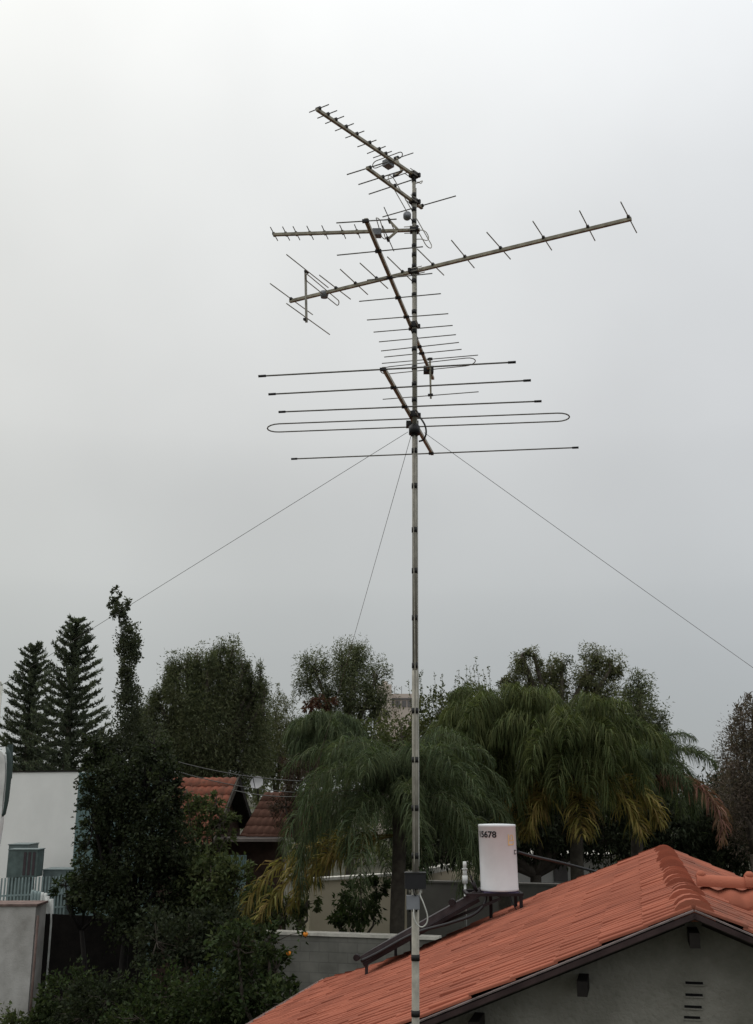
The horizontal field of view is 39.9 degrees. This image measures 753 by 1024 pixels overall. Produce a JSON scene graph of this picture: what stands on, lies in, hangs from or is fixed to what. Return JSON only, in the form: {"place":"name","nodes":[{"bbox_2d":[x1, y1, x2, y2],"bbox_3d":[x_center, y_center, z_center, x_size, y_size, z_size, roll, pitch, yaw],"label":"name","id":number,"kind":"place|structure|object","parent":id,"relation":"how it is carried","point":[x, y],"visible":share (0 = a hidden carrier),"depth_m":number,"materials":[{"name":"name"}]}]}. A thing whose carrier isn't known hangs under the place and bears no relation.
{"place":"outdoors","nodes":[
{"label":"outdoors","id":0,"kind":"place"},
{"bbox_2d":[0,681,2,713],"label":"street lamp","id":1,"kind":"object","parent":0,"point":[1,688],"visible":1,"depth_m":37.54,"materials":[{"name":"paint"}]},
{"bbox_2d":[7,848,45,899],"bbox_3d":[-9.274,11.037,26.927,0.802,4.359,0.590,0,-15,0],"label":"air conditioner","id":2,"kind":"object","parent":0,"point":[25,862],"visible":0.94,"depth_m":27.14,"materials":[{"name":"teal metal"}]},
{"bbox_2d":[30,890,33,899],"bbox_3d":[-8.416,9.735,25.233,0.088,0.992,0.092,0,-15,0],"label":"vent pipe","id":3,"kind":"object","parent":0,"point":[32,895],"visible":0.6,"depth_m":25.30,"materials":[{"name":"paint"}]},
{"bbox_2d":[0,876,66,914],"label":"picket fence","id":4,"kind":"object","parent":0,"point":[28,895],"visible":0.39,"depth_m":26.20,"materials":[{"name":"metal"}]},
{"bbox_2d":[33,891,37,899],"bbox_3d":[-8.334,9.751,25.229,0.088,0.992,0.092,0,-15,0],"label":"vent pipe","id":5,"kind":"object","parent":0,"point":[35,895],"visible":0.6,"depth_m":25.30,"materials":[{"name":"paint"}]},
{"bbox_2d":[181,772,294,792],"bbox_3d":[-4.089,7.377,28.564,3.898,0.704,0.022,-4,-16,14],"label":"overhead cable","id":6,"kind":"object","parent":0,"point":[238,785],"visible":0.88,"depth_m":28.44,"materials":[{"name":"metal"}]},
{"bbox_2d":[178,761,298,780],"bbox_3d":[-4.013,7.109,28.636,4.069,0.666,0.022,-4,-16,14],"label":"overhead cable","id":7,"kind":"object","parent":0,"point":[238,774],"visible":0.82,"depth_m":28.54,"materials":[{"name":"metal"}]},
{"bbox_2d":[233,790,296,796],"bbox_3d":[-2.766,7.859,28.952,3.458,0.209,0.022,-11,-18,34],"label":"overhead cable","id":8,"kind":"object","parent":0,"point":[265,795],"visible":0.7,"depth_m":29.15,"materials":[{"name":"metal"}]},
{"bbox_2d":[0,0,752,796],"label":"sky","id":9,"kind":"structure","parent":0,"point":[151,151],"materials":[{"name":"grey"}]},
{"bbox_2d":[376,681,411,833],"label":"apartment block","id":10,"kind":"structure","parent":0,"point":[404,702],"depth_m":149.63,"materials":[{"name":"beige paint"}]},
{"bbox_2d":[162,797,750,1009],"bbox_3d":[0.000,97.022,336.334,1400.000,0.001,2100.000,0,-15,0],"label":"ground","id":11,"kind":"structure","parent":0,"point":[376,869],"depth_m":80.66,"materials":[{"name":"green plant"}]},
{"bbox_2d":[0,744,12,843],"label":"rounded panel","id":12,"kind":"object","parent":11,"relation":"on","point":[6,763],"visible":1,"depth_m":15.49,"materials":[{"name":"white plastic"}]},
{"bbox_2d":[6,843,38,899],"bbox_3d":[-9.683,11.249,27.880,0.630,4.447,0.940,0,-15,0],"label":"window","id":13,"kind":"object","parent":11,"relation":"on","point":[23,845],"visible":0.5,"depth_m":28.01,"materials":[{"name":"glass"}]},
{"bbox_2d":[0,1000,45,1023],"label":"garden bush","id":14,"kind":"object","parent":11,"relation":"on","point":[10,1018],"visible":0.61,"depth_m":21.21,"materials":[{"name":"green plant"}]},
{"bbox_2d":[0,900,47,1023],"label":"rendered pillar","id":15,"kind":"structure","parent":11,"relation":"on","point":[22,925],"depth_m":23.74,"materials":[{"name":"grey paint"}]},
{"bbox_2d":[0,640,61,770],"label":"norfolk pine","id":16,"kind":"object","parent":11,"relation":"on","point":[31,696],"visible":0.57,"depth_m":43.06,"materials":[{"name":"green plant"}]},
{"bbox_2d":[45,896,49,913],"bbox_3d":[-7.868,10.858,24.411,0.144,3.390,0.100,0,-15,0],"label":"white pipe","id":17,"kind":"object","parent":11,"relation":"on","point":[47,905],"visible":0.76,"depth_m":24.76,"materials":[{"name":"plastic"}]},
{"bbox_2d":[45,899,52,988],"bbox_3d":[-7.777,10.886,24.404,0.137,3.334,0.100,0,-15,0],"label":"white pipe","id":18,"kind":"object","parent":11,"relation":"on","point":[50,906],"visible":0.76,"depth_m":24.62,"materials":[{"name":"plastic"}]},
{"bbox_2d":[43,867,79,914],"bbox_3d":[-8.516,11.488,27.556,0.809,3.817,0.840,0,-15,0],"label":"metal box","id":19,"kind":"object","parent":11,"relation":"on","point":[53,871],"visible":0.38,"depth_m":27.63,"materials":[{"name":"metal"}]},
{"bbox_2d":[12,612,114,772],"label":"norfolk pine","id":20,"kind":"object","parent":11,"relation":"on","point":[70,719],"visible":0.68,"depth_m":39.16,"materials":[{"name":"green plant"}]},
{"bbox_2d":[24,954,102,1023],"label":"garden bush","id":21,"kind":"object","parent":11,"relation":"on","point":[43,1008],"visible":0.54,"depth_m":21.06,"materials":[{"name":"green plant"}]},
{"bbox_2d":[48,856,111,1020],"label":"leaning branch tree","id":22,"kind":"object","parent":11,"relation":"on","point":[54,892],"visible":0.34,"depth_m":23.95,"materials":[{"name":"green plant"}]},
{"bbox_2d":[0,770,171,979],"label":"white annex","id":23,"kind":"object","parent":11,"relation":"on","point":[41,807],"visible":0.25,"depth_m":30.41,"materials":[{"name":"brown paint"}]},
{"bbox_2d":[39,914,146,1023],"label":"board fence","id":24,"kind":"object","parent":11,"relation":"on","point":[65,946],"visible":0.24,"depth_m":24.66,"materials":[{"name":"black wood"}]},
{"bbox_2d":[47,962,144,1023],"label":"garden bush","id":25,"kind":"object","parent":11,"relation":"on","point":[86,1003],"visible":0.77,"depth_m":19.97,"materials":[{"name":"green plant"}]},
{"bbox_2d":[89,585,175,861],"bbox_3d":[-6.185,7.353,26.148,2.220,11.173,2.218,0,-15,0],"label":"cypress tree","id":26,"kind":"object","parent":11,"relation":"on","point":[128,645],"visible":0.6,"depth_m":26.58,"materials":[{"name":"green plant"}]},
{"bbox_2d":[62,731,203,1019],"bbox_3d":[-5.537,8.636,23.360,3.435,7.259,2.747,0,-15,0],"label":"ivy clad conifer","id":27,"kind":"object","parent":11,"relation":"on","point":[115,880],"visible":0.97,"depth_m":23.39,"materials":[{"name":"green plant"}]},
{"bbox_2d":[98,954,206,1023],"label":"garden bush","id":28,"kind":"object","parent":11,"relation":"on","point":[153,1007],"visible":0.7,"depth_m":19.31,"materials":[{"name":"green plant"}]},
{"bbox_2d":[121,898,253,1023],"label":"garden bush","id":29,"kind":"object","parent":11,"relation":"on","point":[159,933],"visible":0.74,"depth_m":21.17,"materials":[{"name":"green plant"}]},
{"bbox_2d":[151,950,258,1023],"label":"garden bush","id":30,"kind":"object","parent":11,"relation":"on","point":[194,992],"visible":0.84,"depth_m":18.80,"materials":[{"name":"green plant"}]},
{"bbox_2d":[134,632,284,806],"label":"casuarina tree","id":31,"kind":"object","parent":11,"relation":"on","point":[222,743],"visible":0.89,"depth_m":44.66,"materials":[{"name":"green plant"}]},
{"bbox_2d":[178,787,242,981],"bbox_3d":[-4.758,10.659,28.627,1.959,6.081,1.488,0,-15,0],"label":"climbing shrub","id":32,"kind":"object","parent":11,"relation":"on","point":[205,806],"visible":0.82,"depth_m":29.03,"materials":[{"name":"green plant"}]},
{"bbox_2d":[165,839,266,1012],"bbox_3d":[-3.571,9.755,22.899,2.462,4.848,2.073,0,-15,0],"label":"hedge shrub","id":33,"kind":"object","parent":11,"relation":"on","point":[220,876],"visible":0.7,"depth_m":22.97,"materials":[{"name":"green plant"}]},
{"bbox_2d":[194,855,246,992],"bbox_3d":[-4.378,11.733,28.957,1.364,4.076,0.057,0,-15,0],"label":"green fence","id":34,"kind":"object","parent":11,"relation":"on","point":[243,871],"visible":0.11,"depth_m":29.29,"materials":[{"name":"green"}]},
{"bbox_2d":[152,777,331,995],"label":"house","id":35,"kind":"structure","parent":11,"relation":"on","point":[257,837],"depth_m":32.64,"materials":[{"name":"tile"}]},
{"bbox_2d":[250,776,262,800],"bbox_3d":[-3.793,8.691,32.537,0.424,0.775,0.429,9,-17,-29],"label":"satellite dish","id":36,"kind":"object","parent":35,"relation":"attached to","point":[256,782],"visible":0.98,"depth_m":32.69,"materials":[{"name":"white metal"}]},
{"bbox_2d":[203,915,308,1023],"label":"citrus tree","id":37,"kind":"object","parent":11,"relation":"on","point":[267,995],"visible":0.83,"depth_m":18.68,"materials":[{"name":"green plant"}]},
{"bbox_2d":[255,683,305,791],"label":"thin tree","id":38,"kind":"object","parent":11,"relation":"on","point":[285,725],"visible":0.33,"depth_m":52.35,"materials":[{"name":"green plant"}]},
{"bbox_2d":[240,878,322,929],"bbox_3d":[-2.180,10.203,22.901,2.000,3.975,1.315,0,-15,0],"label":"shrub","id":39,"kind":"object","parent":11,"relation":"on","point":[285,920],"visible":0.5,"depth_m":23.16,"materials":[{"name":"green plant"}]},
{"bbox_2d":[266,753,330,929],"bbox_3d":[-2.397,10.773,31.064,2.004,7.139,1.906,0,-15,0],"label":"brown shrub","id":40,"kind":"object","parent":11,"relation":"on","point":[291,788],"visible":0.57,"depth_m":31.56,"materials":[{"name":"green plant"}]},
{"bbox_2d":[301,693,339,713],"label":"red shrub","id":41,"kind":"object","parent":11,"relation":"on","point":[314,703],"visible":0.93,"depth_m":45.38,"materials":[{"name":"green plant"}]},
{"bbox_2d":[279,708,370,876],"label":"queen palm","id":42,"kind":"object","parent":11,"relation":"on","point":[306,732],"visible":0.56,"depth_m":34.53,"materials":[{"name":"green plant"}]},
{"bbox_2d":[290,634,401,874],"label":"loose tree","id":43,"kind":"object","parent":11,"relation":"on","point":[352,686],"visible":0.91,"depth_m":49.18,"materials":[{"name":"green plant"}]},
{"bbox_2d":[253,930,441,1012],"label":"block wall","id":44,"kind":"structure","parent":11,"relation":"on","point":[322,954],"depth_m":21.43,"materials":[{"name":"concrete"}]},
{"bbox_2d":[305,873,406,933],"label":"beige wall","id":45,"kind":"structure","parent":11,"relation":"on","point":[317,922],"depth_m":26.37,"materials":[{"name":"beige paint"}]},
{"bbox_2d":[325,871,390,932],"bbox_3d":[-0.425,10.371,23.778,1.564,4.112,2.023,0,-15,0],"label":"shrub","id":46,"kind":"object","parent":11,"relation":"on","point":[340,917],"visible":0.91,"depth_m":23.75,"materials":[{"name":"green plant"}]},
{"bbox_2d":[230,725,523,937],"bbox_3d":[0.325,8.441,22.798,5.879,7.231,5.453,-8,-17,27],"label":"queen palm","id":47,"kind":"object","parent":11,"relation":"on","point":[386,783],"visible":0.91,"depth_m":22.23,"materials":[{"name":"green plant"}]},
{"bbox_2d":[45,756,724,867],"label":"woods","id":48,"kind":"object","parent":11,"relation":"on","point":[374,846],"visible":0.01,"depth_m":89.93,"materials":[{"name":"green plant"}]},
{"bbox_2d":[409,176,419,1023],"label":"antenna mast","id":49,"kind":"object","parent":11,"relation":"on","point":[414,430],"visible":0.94,"depth_m":7.00,"materials":[{"name":"grey metal"}]},
{"bbox_2d":[2,432,407,684],"bbox_3d":[-3.138,1.428,9.031,7.919,3.016,0.003,-9,-18,31],"label":"guy wire","id":50,"kind":"object","parent":49,"relation":"attached to","point":[211,554],"visible":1,"depth_m":8.13,"materials":[{"name":"metal"}]},
{"bbox_2d":[270,207,419,250],"bbox_3d":[-0.233,-2.123,7.868,1.116,0.252,0.304,-3,-15,12],"label":"yagi antenna","id":51,"kind":"object","parent":49,"relation":"attached to","point":[378,231],"visible":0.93,"depth_m":7.85,"materials":[{"name":"metal"}]},
{"bbox_2d":[300,437,410,825],"bbox_3d":[-0.460,2.131,11.617,0.004,2.994,9.566,2,-15,-8],"label":"guy wire","id":52,"kind":"object","parent":49,"relation":"attached to","point":[362,607],"visible":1,"depth_m":9.53,"materials":[{"name":"metal"}]},
{"bbox_2d":[309,104,420,179],"bbox_3d":[-0.054,-2.744,7.603,0.345,0.203,1.088,-9,-17,29],"label":"yagi antenna","id":53,"kind":"object","parent":49,"relation":"attached to","point":[389,165],"visible":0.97,"depth_m":7.64,"materials":[{"name":"metal"}]},
{"bbox_2d":[347,161,455,248],"bbox_3d":[0.181,-2.352,7.686,0.627,0.640,0.669,-7,-17,26],"label":"yagi antenna","id":54,"kind":"object","parent":49,"relation":"attached to","point":[406,213],"visible":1,"depth_m":7.80,"materials":[{"name":"metal"}]},
{"bbox_2d":[336,218,478,399],"bbox_3d":[0.272,-1.355,7.374,0.802,0.354,2.542,-2,-15,8],"label":"yagi antenna","id":55,"kind":"object","parent":49,"relation":"attached to","point":[406,316],"visible":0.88,"depth_m":7.55,"materials":[{"name":"metal"}]},
{"bbox_2d":[406,895,419,911],"bbox_3d":[0.230,2.468,6.530,0.084,0.098,0.048,0,-15,0],"label":"junction box","id":56,"kind":"object","parent":49,"relation":"attached to","point":[412,902],"visible":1,"depth_m":6.51,"materials":[{"name":"grey plastic"}]},
{"bbox_2d":[413,889,427,927],"bbox_3d":[0.276,2.477,6.492,0.094,0.238,0.040,0,-15,0],"label":"cable loop","id":57,"kind":"object","parent":56,"relation":"attached to","point":[425,910],"visible":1,"depth_m":6.47,"materials":[{"name":"grey plastic"}]},
{"bbox_2d":[404,872,425,895],"bbox_3d":[0.246,2.354,6.552,0.138,0.145,0.086,0,-15,0],"label":"amplifier box","id":58,"kind":"object","parent":49,"relation":"attached to","point":[415,880],"visible":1,"depth_m":6.53,"materials":[{"name":"black plastic"}]},
{"bbox_2d":[258,361,578,459],"bbox_3d":[0.315,-0.694,7.449,2.316,0.050,1.805,-2,-15,8],"label":"yagi antenna","id":59,"kind":"object","parent":49,"relation":"attached to","point":[411,413],"visible":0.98,"depth_m":7.33,"materials":[{"name":"metal"}]},
{"bbox_2d":[419,416,426,441],"bbox_3d":[0.330,-0.596,7.347,0.034,0.184,0.104,9,-18,-31],"label":"coax loop","id":60,"kind":"object","parent":49,"relation":"attached to","point":[423,422],"visible":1,"depth_m":7.32,"materials":[{"name":"grey plastic"}]},
{"bbox_2d":[270,202,636,334],"bbox_3d":[0.500,-1.848,7.588,2.709,0.444,0.636,-8,-17,28],"label":"yagi antenna","id":61,"kind":"object","parent":49,"relation":"attached to","point":[323,294],"visible":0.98,"depth_m":7.66,"materials":[{"name":"metal"}]},
{"bbox_2d":[424,432,752,667],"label":"guy wire","id":62,"kind":"object","parent":49,"relation":"attached to","point":[585,548],"visible":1,"depth_m":7.92,"materials":[{"name":"metal"}]},
{"bbox_2d":[357,656,504,863],"bbox_3d":[1.826,10.445,36.544,6.139,10.632,3.908,0,-15,0],"label":"sprigged tree","id":63,"kind":"object","parent":11,"relation":"on","point":[424,721],"visible":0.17,"depth_m":37.03,"materials":[{"name":"green plant"}]},
{"bbox_2d":[406,861,560,936],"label":"flat roofed building","id":64,"kind":"structure","parent":11,"relation":"on","point":[436,897],"depth_m":27.68,"materials":[{"name":"grey paint"}]},
{"bbox_2d":[246,845,752,1023],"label":"tiled house","id":65,"kind":"structure","parent":11,"relation":"on","point":[661,934],"depth_m":7.89,"materials":[{"name":"tile"}]},
{"bbox_2d":[353,875,500,974],"bbox_3d":[0.802,6.102,15.591,2.258,1.302,2.306,0,-15,0],"label":"solar collector","id":66,"kind":"object","parent":65,"relation":"on","point":[451,910],"visible":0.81,"depth_m":14.77,"materials":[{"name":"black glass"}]},
{"bbox_2d":[462,861,467,926],"bbox_3d":[1.420,6.232,16.547,0.093,1.232,0.093,0,-15,0],"label":"vent pipe","id":67,"kind":"object","parent":65,"relation":"on","point":[464,878],"visible":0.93,"depth_m":16.62,"materials":[{"name":"white plastic"}]},
{"bbox_2d":[463,889,523,918],"bbox_3d":[1.699,5.731,15.056,0.834,0.427,0.665,0,-15,0],"label":"tank stand","id":68,"kind":"object","parent":65,"relation":"on","point":[519,893],"visible":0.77,"depth_m":14.79,"materials":[{"name":"metal"}]},
{"bbox_2d":[478,824,518,891],"bbox_3d":[1.786,5.062,15.206,0.570,0.933,0.554,0,-15,0],"label":"water tank","id":69,"kind":"object","parent":68,"relation":"on","point":[498,858],"visible":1,"depth_m":15.00,"materials":[{"name":"white"}]},
{"bbox_2d":[360,896,487,962],"bbox_3d":[0.712,5.855,14.613,1.878,0.906,0.224,3,-15,-10],"label":"hose","id":70,"kind":"object","parent":69,"relation":"attached to","point":[421,931],"visible":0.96,"depth_m":14.52,"materials":[{"name":"black plastic"}]},
{"bbox_2d":[517,851,595,871],"bbox_3d":[2.799,5.380,15.916,0.076,0.424,2.202,-13,-20,39],"label":"hose","id":71,"kind":"object","parent":69,"relation":"attached to","point":[552,860],"visible":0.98,"depth_m":15.85,"materials":[{"name":"black plastic"}]},
{"bbox_2d":[422,681,583,910],"bbox_3d":[3.157,8.475,25.640,4.349,8.645,4.731,0,-15,0],"label":"queen palm","id":72,"kind":"object","parent":11,"relation":"on","point":[480,711],"visible":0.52,"depth_m":25.24,"materials":[{"name":"green plant"}]},
{"bbox_2d":[384,756,675,882],"bbox_3d":[4.635,10.329,30.496,9.095,7.708,3.594,0,-15,0],"label":"dark evergreen","id":73,"kind":"object","parent":11,"relation":"on","point":[555,846],"visible":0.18,"depth_m":30.21,"materials":[{"name":"green plant"}]},
{"bbox_2d":[495,641,630,816],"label":"eucalyptus tree","id":74,"kind":"object","parent":11,"relation":"on","point":[595,663],"visible":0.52,"depth_m":43.60,"materials":[{"name":"green plant"}]},
{"bbox_2d":[518,850,615,882],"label":"white building","id":75,"kind":"structure","parent":11,"relation":"on","point":[562,875],"depth_m":32.16,"materials":[{"name":"white paint"}]},
{"bbox_2d":[553,865,567,881],"bbox_3d":[5.713,11.162,32.171,0.440,0.600,0.040,0,-15,0],"label":"window","id":76,"kind":"structure","parent":75,"relation":"in","point":[561,875],"depth_m":32.13,"materials":[{"name":"grey glass"}]},
{"bbox_2d":[482,687,672,879],"bbox_3d":[4.634,8.387,24.650,4.349,8.299,4.440,10,-18,-33],"label":"queen palm","id":77,"kind":"object","parent":11,"relation":"on","point":[589,734],"visible":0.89,"depth_m":24.25,"materials":[{"name":"green plant"}]},
{"bbox_2d":[551,728,733,856],"bbox_3d":[6.591,9.356,26.500,4.292,7.397,4.443,0,-15,0],"label":"queen palm","id":78,"kind":"object","parent":11,"relation":"on","point":[665,775],"visible":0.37,"depth_m":26.29,"materials":[{"name":"green plant"}]},
{"bbox_2d":[612,666,687,797],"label":"eucalyptus tree","id":79,"kind":"object","parent":11,"relation":"on","point":[637,695],"visible":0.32,"depth_m":41.17,"materials":[{"name":"green plant"}]},
{"bbox_2d":[629,761,750,876],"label":"dark evergreen","id":80,"kind":"object","parent":11,"relation":"on","point":[695,838],"visible":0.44,"depth_m":30.72,"materials":[{"name":"green plant"}]},
{"bbox_2d":[698,691,752,872],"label":"tamarisk tree","id":81,"kind":"object","parent":11,"relation":"on","point":[743,737],"visible":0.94,"depth_m":29.88,"materials":[{"name":"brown plant"}]}
]}

